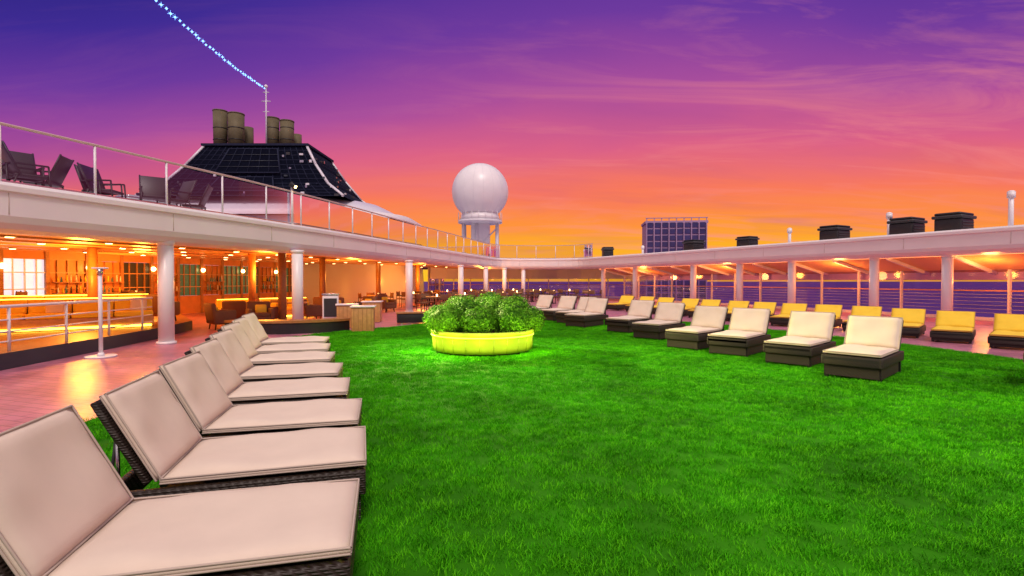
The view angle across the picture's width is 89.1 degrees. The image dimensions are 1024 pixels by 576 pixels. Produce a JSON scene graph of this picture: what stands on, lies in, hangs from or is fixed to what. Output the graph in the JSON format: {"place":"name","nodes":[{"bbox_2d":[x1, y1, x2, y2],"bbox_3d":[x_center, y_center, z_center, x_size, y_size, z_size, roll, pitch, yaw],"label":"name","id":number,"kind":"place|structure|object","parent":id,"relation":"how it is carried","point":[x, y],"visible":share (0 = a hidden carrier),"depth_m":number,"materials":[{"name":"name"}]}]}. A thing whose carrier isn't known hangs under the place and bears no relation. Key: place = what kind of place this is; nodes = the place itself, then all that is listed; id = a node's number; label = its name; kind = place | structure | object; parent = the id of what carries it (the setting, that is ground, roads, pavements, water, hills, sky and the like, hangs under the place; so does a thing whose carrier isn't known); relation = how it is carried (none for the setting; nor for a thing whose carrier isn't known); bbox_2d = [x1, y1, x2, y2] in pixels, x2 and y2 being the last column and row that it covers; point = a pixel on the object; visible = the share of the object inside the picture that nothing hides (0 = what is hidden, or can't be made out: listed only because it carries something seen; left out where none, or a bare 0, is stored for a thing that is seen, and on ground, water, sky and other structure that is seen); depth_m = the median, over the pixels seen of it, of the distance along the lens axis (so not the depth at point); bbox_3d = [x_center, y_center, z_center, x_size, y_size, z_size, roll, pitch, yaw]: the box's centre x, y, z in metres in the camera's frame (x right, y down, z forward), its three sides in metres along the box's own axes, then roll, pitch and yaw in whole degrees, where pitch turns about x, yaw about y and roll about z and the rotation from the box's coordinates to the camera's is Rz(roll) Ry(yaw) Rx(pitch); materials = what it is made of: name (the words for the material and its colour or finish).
{"place":"outdoors","nodes":[
{"label":"outdoors","id":0,"kind":"place"},
{"bbox_2d":[0,233,622,278],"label":"deck","id":1,"kind":"structure","parent":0,"point":[29,242],"depth_m":20.79,"materials":[{"name":"paint"}]},
{"bbox_2d":[2,151,44,185],"bbox_3d":[-9.878,-2.301,10.457,0.750,1.011,0.590,1,1,34],"label":"deck chair","id":2,"kind":"object","parent":1,"relation":"on","point":[22,158],"visible":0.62,"depth_m":10.61,"materials":[{"name":"black metal"}]},
{"bbox_2d":[1,141,51,186],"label":"deck chair","id":3,"kind":"object","parent":1,"relation":"on","point":[14,170],"visible":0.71,"depth_m":10.13,"materials":[{"name":"black metal"}]},
{"bbox_2d":[19,154,73,188],"bbox_3d":[-9.899,-2.311,11.073,0.750,1.011,0.590,0,1,-18],"label":"deck chair","id":4,"kind":"object","parent":1,"relation":"on","point":[59,171],"visible":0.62,"depth_m":11.07,"materials":[{"name":"black metal"}]},
{"bbox_2d":[74,164,122,197],"bbox_3d":[-9.594,-2.326,12.089,0.750,1.011,0.590,0,1,10],"label":"deck chair","id":5,"kind":"object","parent":1,"relation":"on","point":[84,185],"visible":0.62,"depth_m":11.89,"materials":[{"name":"black metal"}]},
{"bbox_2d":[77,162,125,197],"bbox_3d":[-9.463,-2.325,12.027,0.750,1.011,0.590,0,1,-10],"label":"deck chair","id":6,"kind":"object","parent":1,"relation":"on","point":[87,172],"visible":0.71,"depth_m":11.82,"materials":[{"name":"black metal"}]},
{"bbox_2d":[139,175,168,203],"bbox_3d":[-8.935,-2.340,12.973,0.590,1.011,0.750,-1,1,-38],"label":"deck chair","id":7,"kind":"object","parent":1,"relation":"on","point":[151,188],"visible":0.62,"depth_m":13.08,"materials":[{"name":"black metal"}]},
{"bbox_2d":[156,180,196,207],"bbox_3d":[-8.724,-2.349,13.531,0.590,1.011,0.750,0,1,26],"label":"deck chair","id":8,"kind":"object","parent":1,"relation":"on","point":[184,192],"visible":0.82,"depth_m":13.63,"materials":[{"name":"black metal"}]},
{"bbox_2d":[180,184,212,209],"bbox_3d":[-8.777,-2.363,14.468,0.750,1.011,0.590,0,1,-20],"label":"deck chair","id":9,"kind":"object","parent":1,"relation":"on","point":[204,198],"visible":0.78,"depth_m":14.37,"materials":[{"name":"black metal"}]},
{"bbox_2d":[452,163,507,256],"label":"radar dome","id":10,"kind":"structure","parent":1,"relation":"on","point":[480,193],"depth_m":43.33,"materials":[{"name":"white paint"}]},
{"bbox_2d":[0,181,1023,268],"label":"canopy fascia","id":11,"kind":"structure","parent":1,"relation":"attached to","point":[34,210],"depth_m":16.46,"materials":[{"name":"white paint"}]},
{"bbox_2d":[0,122,592,258],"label":"glass railing","id":12,"kind":"object","parent":11,"relation":"on","point":[314,212],"visible":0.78,"depth_m":19.02,"materials":[{"name":"glass"}]},
{"bbox_2d":[599,253,1023,279],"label":"side canopy","id":13,"kind":"object","parent":1,"relation":"attached to","point":[984,267],"visible":0.44,"depth_m":22.98,"materials":[{"name":"white paint"}]},
{"bbox_2d":[682,239,705,249],"bbox_3d":[10.837,-2.406,30.981,1.034,0.900,0.920,0,1,-29],"label":"roof vent","id":14,"kind":"object","parent":13,"relation":"on","point":[693,244],"visible":0.77,"depth_m":30.64,"materials":[{"name":"black metal"}]},
{"bbox_2d":[735,236,759,245],"bbox_3d":[12.362,-2.300,27.325,0.799,0.800,0.920,0,1,-29],"label":"roof vent","id":15,"kind":"object","parent":13,"relation":"on","point":[746,240],"visible":0.69,"depth_m":27.02,"materials":[{"name":"black metal"}]},
{"bbox_2d":[817,225,852,239],"bbox_3d":[14.208,-2.282,22.898,1.128,0.900,0.920,0,1,-29],"label":"roof vent","id":16,"kind":"object","parent":13,"relation":"on","point":[833,232],"visible":0.7,"depth_m":22.57,"materials":[{"name":"black metal"}]},
{"bbox_2d":[887,217,927,234],"bbox_3d":[15.337,-2.250,20.192,1.128,0.920,0.920,0,1,-29],"label":"roof vent","id":17,"kind":"object","parent":13,"relation":"on","point":[903,225],"visible":0.66,"depth_m":19.88,"materials":[{"name":"black metal"}]},
{"bbox_2d":[931,211,976,230],"bbox_3d":[15.936,-2.228,18.754,1.175,0.920,0.920,0,1,-29],"label":"roof vent","id":18,"kind":"object","parent":13,"relation":"on","point":[953,221],"visible":0.77,"depth_m":18.45,"materials":[{"name":"black metal"}]},
{"bbox_2d":[1007,190,1015,225],"bbox_3d":[16.333,-2.470,17.021,0.260,1.456,0.254,0,1,0],"label":"vent pipe","id":19,"kind":"object","parent":13,"relation":"on","point":[1011,195],"visible":0.81,"depth_m":16.96,"materials":[{"name":"white metal"}]},
{"bbox_2d":[322,293,338,317],"bbox_3d":[-5.998,0.708,17.206,0.540,1.055,0.555,0,1,-17],"label":"drinks cabinet","id":20,"kind":"object","parent":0,"point":[329,302],"visible":0.79,"depth_m":16.95,"materials":[{"name":"white paint"}]},
{"bbox_2d":[0,0,1023,281],"label":"sky","id":21,"kind":"structure","parent":0,"point":[763,119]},
{"bbox_2d":[83,317,1023,575],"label":"lawn grass","id":22,"kind":"structure","parent":0,"point":[560,449],"depth_m":4.25,"materials":[{"name":"green plant"}]},
{"bbox_2d":[431,328,533,356],"bbox_3d":[-0.620,1.084,11.018,2.180,0.470,2.180,0,1,0],"label":"round planter","id":23,"kind":"object","parent":22,"relation":"on","point":[492,343],"visible":0.72,"depth_m":10.08,"materials":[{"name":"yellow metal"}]},
{"bbox_2d":[426,303,463,334],"bbox_3d":[-1.336,0.618,10.577,0.834,0.688,0.842,0,1,0],"label":"box shrub","id":24,"kind":"object","parent":23,"relation":"in","point":[444,318],"visible":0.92,"depth_m":10.37,"materials":[{"name":"green plant"}]},
{"bbox_2d":[452,295,482,328],"bbox_3d":[-0.982,0.533,11.031,0.835,0.811,0.832,0,1,0],"label":"box shrub","id":25,"kind":"object","parent":23,"relation":"in","point":[463,304],"visible":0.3,"depth_m":10.83,"materials":[{"name":"green plant"}]},
{"bbox_2d":[458,306,495,332],"bbox_3d":[-0.693,0.662,10.391,0.722,0.620,0.713,-1,1,-33],"label":"box shrub","id":26,"kind":"object","parent":23,"relation":"in","point":[474,320],"visible":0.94,"depth_m":10.20,"materials":[{"name":"green plant"}]},
{"bbox_2d":[478,294,509,329],"bbox_3d":[-0.342,0.528,11.091,0.852,0.819,0.854,0,1,0],"label":"box shrub","id":27,"kind":"object","parent":23,"relation":"in","point":[491,304],"visible":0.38,"depth_m":10.88,"materials":[{"name":"green plant"}]},
{"bbox_2d":[490,299,531,332],"bbox_3d":[-0.017,0.589,10.603,0.880,0.752,0.874,0,1,0],"label":"box shrub","id":28,"kind":"object","parent":23,"relation":"in","point":[511,316],"visible":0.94,"depth_m":10.37,"materials":[{"name":"green plant"}]},
{"bbox_2d":[504,293,530,308],"bbox_3d":[0.087,0.524,11.461,0.762,0.816,0.783,-1,1,-36],"label":"box shrub","id":29,"kind":"object","parent":23,"relation":"in","point":[520,298],"visible":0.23,"depth_m":11.34,"materials":[{"name":"green plant"}]},
{"bbox_2d":[523,305,544,331],"bbox_3d":[0.379,0.656,11.033,0.642,0.571,0.649,0,1,-23],"label":"box shrub","id":30,"kind":"object","parent":23,"relation":"in","point":[537,319],"visible":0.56,"depth_m":10.85,"materials":[{"name":"green plant"}]},
{"bbox_2d":[564,298,608,327],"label":"sun lounger","id":31,"kind":"object","parent":22,"relation":"on","point":[593,313],"visible":1,"depth_m":16.64,"materials":[{"name":"fabric"}]},
{"bbox_2d":[605,300,654,332],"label":"sun lounger","id":32,"kind":"object","parent":22,"relation":"on","point":[640,310],"visible":0.93,"depth_m":15.02,"materials":[{"name":"fabric"}]},
{"bbox_2d":[632,302,685,340],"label":"sun lounger","id":33,"kind":"object","parent":22,"relation":"on","point":[668,315],"visible":0.96,"depth_m":13.32,"materials":[{"name":"fabric"}]},
{"bbox_2d":[424,282,1023,317],"bbox_3d":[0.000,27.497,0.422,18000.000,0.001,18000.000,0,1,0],"label":"sea","id":34,"kind":"structure","parent":0,"point":[845,299],"depth_m":1145.35,"materials":[{"name":"liquid"}]},
{"bbox_2d":[0,297,1023,432],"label":"ship deck","id":35,"kind":"structure","parent":34,"relation":"in","point":[79,383],"depth_m":9.12,"materials":[{"name":"wood"}]},
{"bbox_2d":[0,313,191,369],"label":"raised platform","id":36,"kind":"structure","parent":35,"relation":"on","point":[30,351],"depth_m":10.81,"materials":[{"name":"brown wood"}]},
{"bbox_2d":[0,294,140,299],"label":"bar counter","id":37,"kind":"object","parent":36,"relation":"on","point":[37,297],"visible":0.16,"depth_m":15.82,"materials":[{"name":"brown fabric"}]},
{"bbox_2d":[0,297,152,350],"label":"handrail","id":38,"kind":"object","parent":36,"relation":"on","point":[65,315],"visible":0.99,"depth_m":10.19,"materials":[{"name":"white metal"}]},
{"bbox_2d":[0,297,153,331],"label":"bar counter","id":39,"kind":"object","parent":36,"relation":"on","point":[24,312],"visible":0.81,"depth_m":12.80,"materials":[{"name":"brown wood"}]},
{"bbox_2d":[87,247,97,298],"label":"timber column","id":40,"kind":"structure","parent":36,"relation":"on","point":[92,275],"depth_m":15.39,"materials":[{"name":"brown wood"}]},
{"bbox_2d":[140,294,179,320],"bbox_3d":[-10.405,0.581,15.375,0.770,0.812,0.711,0,1,8],"label":"brown armchair","id":41,"kind":"object","parent":36,"relation":"on","point":[155,305],"visible":0.29,"depth_m":15.06,"materials":[{"name":"black leather"}]},
{"bbox_2d":[84,267,117,358],"bbox_3d":[-8.000,0.472,10.108,0.520,1.745,0.520,0,1,-11],"label":"post stand","id":42,"kind":"object","parent":35,"relation":"on","point":[101,354],"visible":1,"depth_m":10.08,"materials":[{"name":"white paint"}]},
{"bbox_2d":[0,249,291,313],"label":"lounge wall","id":43,"kind":"structure","parent":35,"relation":"on","point":[200,282],"depth_m":20.78,"materials":[{"name":"brown wood"}]},
{"bbox_2d":[156,241,176,344],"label":"support column","id":44,"kind":"structure","parent":35,"relation":"on","point":[165,291],"depth_m":12.07,"materials":[{"name":"white paint"}]},
{"bbox_2d":[0,405,359,575],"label":"sun lounger","id":45,"kind":"object","parent":35,"relation":"on","point":[70,505],"visible":1,"depth_m":2.15,"materials":[{"name":"fabric"}]},
{"bbox_2d":[204,303,235,329],"bbox_3d":[-8.924,0.854,15.889,0.770,0.812,0.711,1,1,42],"label":"brown armchair","id":46,"kind":"object","parent":35,"relation":"on","point":[215,315],"visible":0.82,"depth_m":15.61,"materials":[{"name":"black leather"}]},
{"bbox_2d":[90,370,366,518],"bbox_3d":[-1.653,0.994,3.298,1.402,0.888,0.790,0,1,-16],"label":"sun lounger","id":47,"kind":"object","parent":35,"relation":"on","point":[150,428],"visible":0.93,"depth_m":3.06,"materials":[{"name":"fabric"}]},
{"bbox_2d":[221,301,245,318],"bbox_3d":[-9.384,0.828,17.583,0.770,0.812,0.711,0,1,-26],"label":"brown armchair","id":48,"kind":"object","parent":35,"relation":"on","point":[239,307],"visible":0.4,"depth_m":17.32,"materials":[{"name":"black leather"}]},
{"bbox_2d":[248,254,255,300],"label":"timber column","id":49,"kind":"structure","parent":35,"relation":"on","point":[251,277],"depth_m":18.89,"materials":[{"name":"brown wood"}]},
{"bbox_2d":[245,301,274,319],"bbox_3d":[-8.120,0.840,16.744,0.770,0.812,0.712,-1,1,-34],"label":"brown armchair","id":50,"kind":"object","parent":35,"relation":"on","point":[262,310],"visible":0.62,"depth_m":16.74,"materials":[{"name":"black"}]},
{"bbox_2d":[158,351,361,439],"bbox_3d":[-1.960,0.979,4.223,1.402,0.888,0.790,0,1,-14],"label":"sun lounger","id":51,"kind":"object","parent":35,"relation":"on","point":[209,407],"visible":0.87,"depth_m":4.02,"materials":[{"name":"fabric"}]},
{"bbox_2d":[215,297,307,316],"bbox_3d":[-9.777,0.788,20.791,3.536,0.735,0.825,-1,1,-45],"label":"yellow banquette","id":52,"kind":"object","parent":35,"relation":"on","point":[218,303],"visible":0.21,"depth_m":20.96,"materials":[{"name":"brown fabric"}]},
{"bbox_2d":[102,196,423,303],"bbox_3d":[-17.000,-2.558,37.965,20.400,6.950,14.000,0,1,0],"label":"superstructure","id":53,"kind":"object","parent":35,"relation":"on","point":[348,283],"visible":0.16,"depth_m":32.05,"materials":[{"name":"white paint"}]},
{"bbox_2d":[134,85,365,202],"bbox_3d":[-16.800,-9.736,36.346,12.919,8.086,8.968,0,1,0],"label":"ship funnel","id":54,"kind":"object","parent":53,"relation":"on","point":[284,157],"visible":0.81,"depth_m":33.49,"materials":[{"name":"metal"}]},
{"bbox_2d":[154,0,265,88],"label":"string lights","id":55,"kind":"object","parent":54,"relation":"attached to","point":[188,28],"visible":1,"depth_m":25.97,"materials":[{"name":"white metal"}]},
{"bbox_2d":[184,338,349,432],"bbox_3d":[-2.375,0.964,5.235,1.402,0.888,0.790,0,1,-15],"label":"sun lounger","id":56,"kind":"object","parent":35,"relation":"on","point":[237,390],"visible":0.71,"depth_m":5.06,"materials":[{"name":"fabric"}]},
{"bbox_2d":[205,328,342,381],"bbox_3d":[-2.800,0.948,6.274,1.402,0.888,0.790,0,1,-14],"label":"sun lounger","id":57,"kind":"object","parent":35,"relation":"on","point":[245,367],"visible":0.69,"depth_m":6.11,"materials":[{"name":"fabric"}]},
{"bbox_2d":[217,321,334,365],"bbox_3d":[-3.261,0.932,7.329,1.402,0.888,0.790,0,1,-13],"label":"sun lounger","id":58,"kind":"object","parent":35,"relation":"on","point":[255,358],"visible":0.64,"depth_m":7.19,"materials":[{"name":"fabric"}]},
{"bbox_2d":[229,317,330,353],"bbox_3d":[-3.672,0.916,8.345,1.402,0.888,0.790,0,1,-16],"label":"sun lounger","id":59,"kind":"object","parent":35,"relation":"on","point":[265,349],"visible":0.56,"depth_m":8.19,"materials":[{"name":"fabric"}]},
{"bbox_2d":[278,253,286,319],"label":"timber column","id":60,"kind":"structure","parent":35,"relation":"on","point":[282,298],"depth_m":17.09,"materials":[{"name":"brown wood"}]},
{"bbox_2d":[241,312,329,344],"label":"sun lounger","id":61,"kind":"object","parent":35,"relation":"on","point":[258,329],"visible":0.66,"depth_m":9.22,"materials":[{"name":"fabric"}]},
{"bbox_2d":[224,317,349,333],"bbox_3d":[-6.401,1.087,14.873,3.381,0.370,1.058,0,1,-14],"label":"curved bench","id":62,"kind":"object","parent":35,"relation":"on","point":[300,326],"visible":0.77,"depth_m":14.55,"materials":[{"name":"metal"}]},
{"bbox_2d":[290,250,303,318],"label":"support column","id":63,"kind":"structure","parent":35,"relation":"on","point":[297,284],"depth_m":15.86,"materials":[{"name":"white paint"}]},
{"bbox_2d":[303,299,321,318],"bbox_3d":[-7.429,0.803,19.194,0.712,0.812,0.770,-1,1,-36],"label":"brown armchair","id":64,"kind":"object","parent":35,"relation":"on","point":[312,310],"visible":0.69,"depth_m":18.87,"materials":[{"name":"black leather"}]},
{"bbox_2d":[319,258,325,296],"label":"timber column","id":65,"kind":"structure","parent":35,"relation":"on","point":[322,275],"depth_m":22.39,"materials":[{"name":"brown wood"}]},
{"bbox_2d":[335,303,358,327],"bbox_3d":[-5.200,0.868,16.415,0.700,0.740,0.620,0,1,-17],"label":"service counter","id":66,"kind":"object","parent":35,"relation":"on","point":[343,310],"visible":0.55,"depth_m":16.13,"materials":[{"name":"brown wood"}]},
{"bbox_2d":[350,305,375,331],"bbox_3d":[-4.350,0.886,15.215,0.700,0.740,0.620,0,1,-11],"label":"service counter","id":67,"kind":"object","parent":35,"relation":"on","point":[362,317],"visible":0.99,"depth_m":14.95,"materials":[{"name":"brown wood"}]},
{"bbox_2d":[361,301,382,321],"bbox_3d":[-5.000,0.834,18.615,0.700,0.740,0.620,0,1,-6],"label":"service counter","id":68,"kind":"object","parent":35,"relation":"on","point":[378,312],"visible":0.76,"depth_m":18.36,"materials":[{"name":"brown wood"}]},
{"bbox_2d":[376,262,380,294],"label":"timber column","id":69,"kind":"structure","parent":35,"relation":"on","point":[378,277],"depth_m":27.89,"materials":[{"name":"brown wood"}]},
{"bbox_2d":[375,295,396,311],"bbox_3d":[-5.930,0.722,24.433,0.712,0.812,0.770,1,1,33],"label":"brown armchair","id":70,"kind":"object","parent":35,"relation":"on","point":[387,303],"visible":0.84,"depth_m":24.35,"materials":[{"name":"black leather"}]},
{"bbox_2d":[405,260,412,311],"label":"support column","id":71,"kind":"structure","parent":35,"relation":"on","point":[409,284],"depth_m":23.86,"materials":[{"name":"white paint"}]},
{"bbox_2d":[396,311,427,323],"bbox_3d":[-3.200,1.022,17.918,1.550,0.405,0.550,0,1,-14],"label":"deck bench","id":72,"kind":"object","parent":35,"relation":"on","point":[410,317],"visible":0.56,"depth_m":17.60,"materials":[{"name":"black metal"}]},
{"bbox_2d":[415,265,419,303],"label":"timber column","id":73,"kind":"structure","parent":35,"relation":"on","point":[417,285],"depth_m":32.89,"materials":[{"name":"brown wood"}]},
{"bbox_2d":[458,265,463,296],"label":"support column","id":74,"kind":"structure","parent":35,"relation":"on","point":[460,280],"depth_m":31.85,"materials":[{"name":"white paint"}]},
{"bbox_2d":[483,267,487,290],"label":"support column","id":75,"kind":"structure","parent":35,"relation":"on","point":[485,278],"depth_m":37.45,"materials":[{"name":"white paint"}]},
{"bbox_2d":[532,295,553,310],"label":"sun lounger","id":76,"kind":"object","parent":35,"relation":"on","point":[544,301],"visible":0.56,"depth_m":20.71,"materials":[{"name":"fabric"}]},
{"bbox_2d":[538,296,577,321],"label":"sun lounger","id":77,"kind":"object","parent":35,"relation":"on","point":[566,303],"visible":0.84,"depth_m":19.41,"materials":[{"name":"fabric"}]},
{"bbox_2d":[555,297,596,322],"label":"sun lounger","id":78,"kind":"object","parent":35,"relation":"on","point":[581,306],"visible":0.52,"depth_m":18.14,"materials":[{"name":"fabric"}]},
{"bbox_2d":[601,268,605,297],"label":"support column","id":79,"kind":"structure","parent":35,"relation":"on","point":[603,279],"depth_m":38.36,"materials":[{"name":"white paint"}]},
{"bbox_2d":[606,295,634,309],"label":"yellow sun lounger","id":80,"kind":"object","parent":35,"relation":"on","point":[624,300],"visible":0.84,"depth_m":25.82,"materials":[{"name":"fabric"}]},
{"bbox_2d":[633,267,637,299],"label":"support column","id":81,"kind":"structure","parent":35,"relation":"on","point":[635,282],"depth_m":34.76,"materials":[{"name":"white paint"}]},
{"bbox_2d":[681,298,699,316],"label":"yellow sun lounger","id":82,"kind":"object","parent":35,"relation":"on","point":[691,303],"visible":0.46,"depth_m":22.16,"materials":[{"name":"fabric"}]},
{"bbox_2d":[690,265,696,298],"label":"support column","id":83,"kind":"structure","parent":35,"relation":"on","point":[693,270],"depth_m":29.66,"materials":[{"name":"white paint"}]},
{"bbox_2d":[665,305,727,349],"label":"sun lounger","id":84,"kind":"object","parent":35,"relation":"on","point":[706,321],"visible":0.98,"depth_m":11.39,"materials":[{"name":"fabric"}]},
{"bbox_2d":[687,299,720,317],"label":"yellow sun lounger","id":85,"kind":"object","parent":35,"relation":"on","point":[709,302],"visible":0.41,"depth_m":21.06,"materials":[{"name":"fabric"}]},
{"bbox_2d":[428,268,1023,320],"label":"glass windscreen","id":86,"kind":"object","parent":35,"relation":"on","point":[437,284],"visible":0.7,"depth_m":28.55,"materials":[{"name":"clear glass"}]},
{"bbox_2d":[726,300,749,319],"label":"yellow sun lounger","id":87,"kind":"object","parent":35,"relation":"on","point":[736,304],"visible":0.53,"depth_m":19.73,"materials":[{"name":"fabric"}]},
{"bbox_2d":[707,308,770,356],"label":"sun lounger","id":88,"kind":"object","parent":35,"relation":"on","point":[745,334],"visible":0.98,"depth_m":10.47,"materials":[{"name":"fabric"}]},
{"bbox_2d":[736,263,743,300],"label":"support column","id":89,"kind":"structure","parent":35,"relation":"on","point":[739,281],"depth_m":26.56,"materials":[{"name":"white paint"}]},
{"bbox_2d":[753,302,776,321],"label":"yellow sun lounger","id":90,"kind":"object","parent":35,"relation":"on","point":[771,306],"visible":0.27,"depth_m":18.66,"materials":[{"name":"fabric"}]},
{"bbox_2d":[770,303,807,325],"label":"yellow sun lounger","id":91,"kind":"object","parent":35,"relation":"on","point":[782,317],"visible":0.62,"depth_m":17.46,"materials":[{"name":"fabric"}]},
{"bbox_2d":[787,261,795,302],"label":"support column","id":92,"kind":"structure","parent":35,"relation":"on","point":[791,281],"depth_m":23.76,"materials":[{"name":"white paint"}]},
{"bbox_2d":[763,311,835,367],"bbox_3d":[5.257,0.899,9.471,1.402,0.888,0.790,-1,1,-43],"label":"sun lounger","id":93,"kind":"object","parent":35,"relation":"on","point":[806,340],"visible":0.98,"depth_m":9.29,"materials":[{"name":"fabric"}]},
{"bbox_2d":[814,304,842,327],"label":"yellow sun lounger","id":94,"kind":"object","parent":35,"relation":"on","point":[837,309],"visible":0.41,"depth_m":16.63,"materials":[{"name":"fabric"}]},
{"bbox_2d":[842,306,881,330],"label":"yellow sun lounger","id":95,"kind":"object","parent":35,"relation":"on","point":[867,310],"visible":0.32,"depth_m":15.69,"materials":[{"name":"fabric"}]},
{"bbox_2d":[821,315,903,382],"bbox_3d":[5.552,0.918,8.205,1.402,0.888,0.790,-1,1,-43],"label":"sun lounger","id":96,"kind":"object","parent":35,"relation":"on","point":[869,348],"visible":0.99,"depth_m":8.05,"materials":[{"name":"fabric"}]},
{"bbox_2d":[869,257,879,305],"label":"support column","id":97,"kind":"structure","parent":35,"relation":"on","point":[873,281],"depth_m":20.37,"materials":[{"name":"white paint"}]},
{"bbox_2d":[891,308,925,337],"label":"yellow sun lounger","id":98,"kind":"object","parent":35,"relation":"on","point":[914,322],"visible":0.59,"depth_m":14.20,"materials":[{"name":"fabric"}]},
{"bbox_2d":[941,255,953,310],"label":"support column","id":99,"kind":"structure","parent":35,"relation":"on","point":[947,267],"depth_m":18.07,"materials":[{"name":"white paint"}]},
{"bbox_2d":[930,310,975,343],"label":"yellow sun lounger","id":100,"kind":"object","parent":35,"relation":"on","point":[959,326],"visible":1,"depth_m":12.90,"materials":[{"name":"fabric"}]},
{"bbox_2d":[987,313,1023,347],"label":"yellow sun lounger","id":101,"kind":"object","parent":35,"relation":"on","point":[1008,330],"visible":1,"depth_m":11.73,"materials":[{"name":"fabric"}]},
{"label":"quay","id":102,"kind":"structure","parent":0,"visible":0},
{"bbox_2d":[641,217,707,301],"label":"hotel tower","id":103,"kind":"structure","parent":102,"relation":"on","point":[663,236],"depth_m":387.53,"materials":[{"name":"glass"}]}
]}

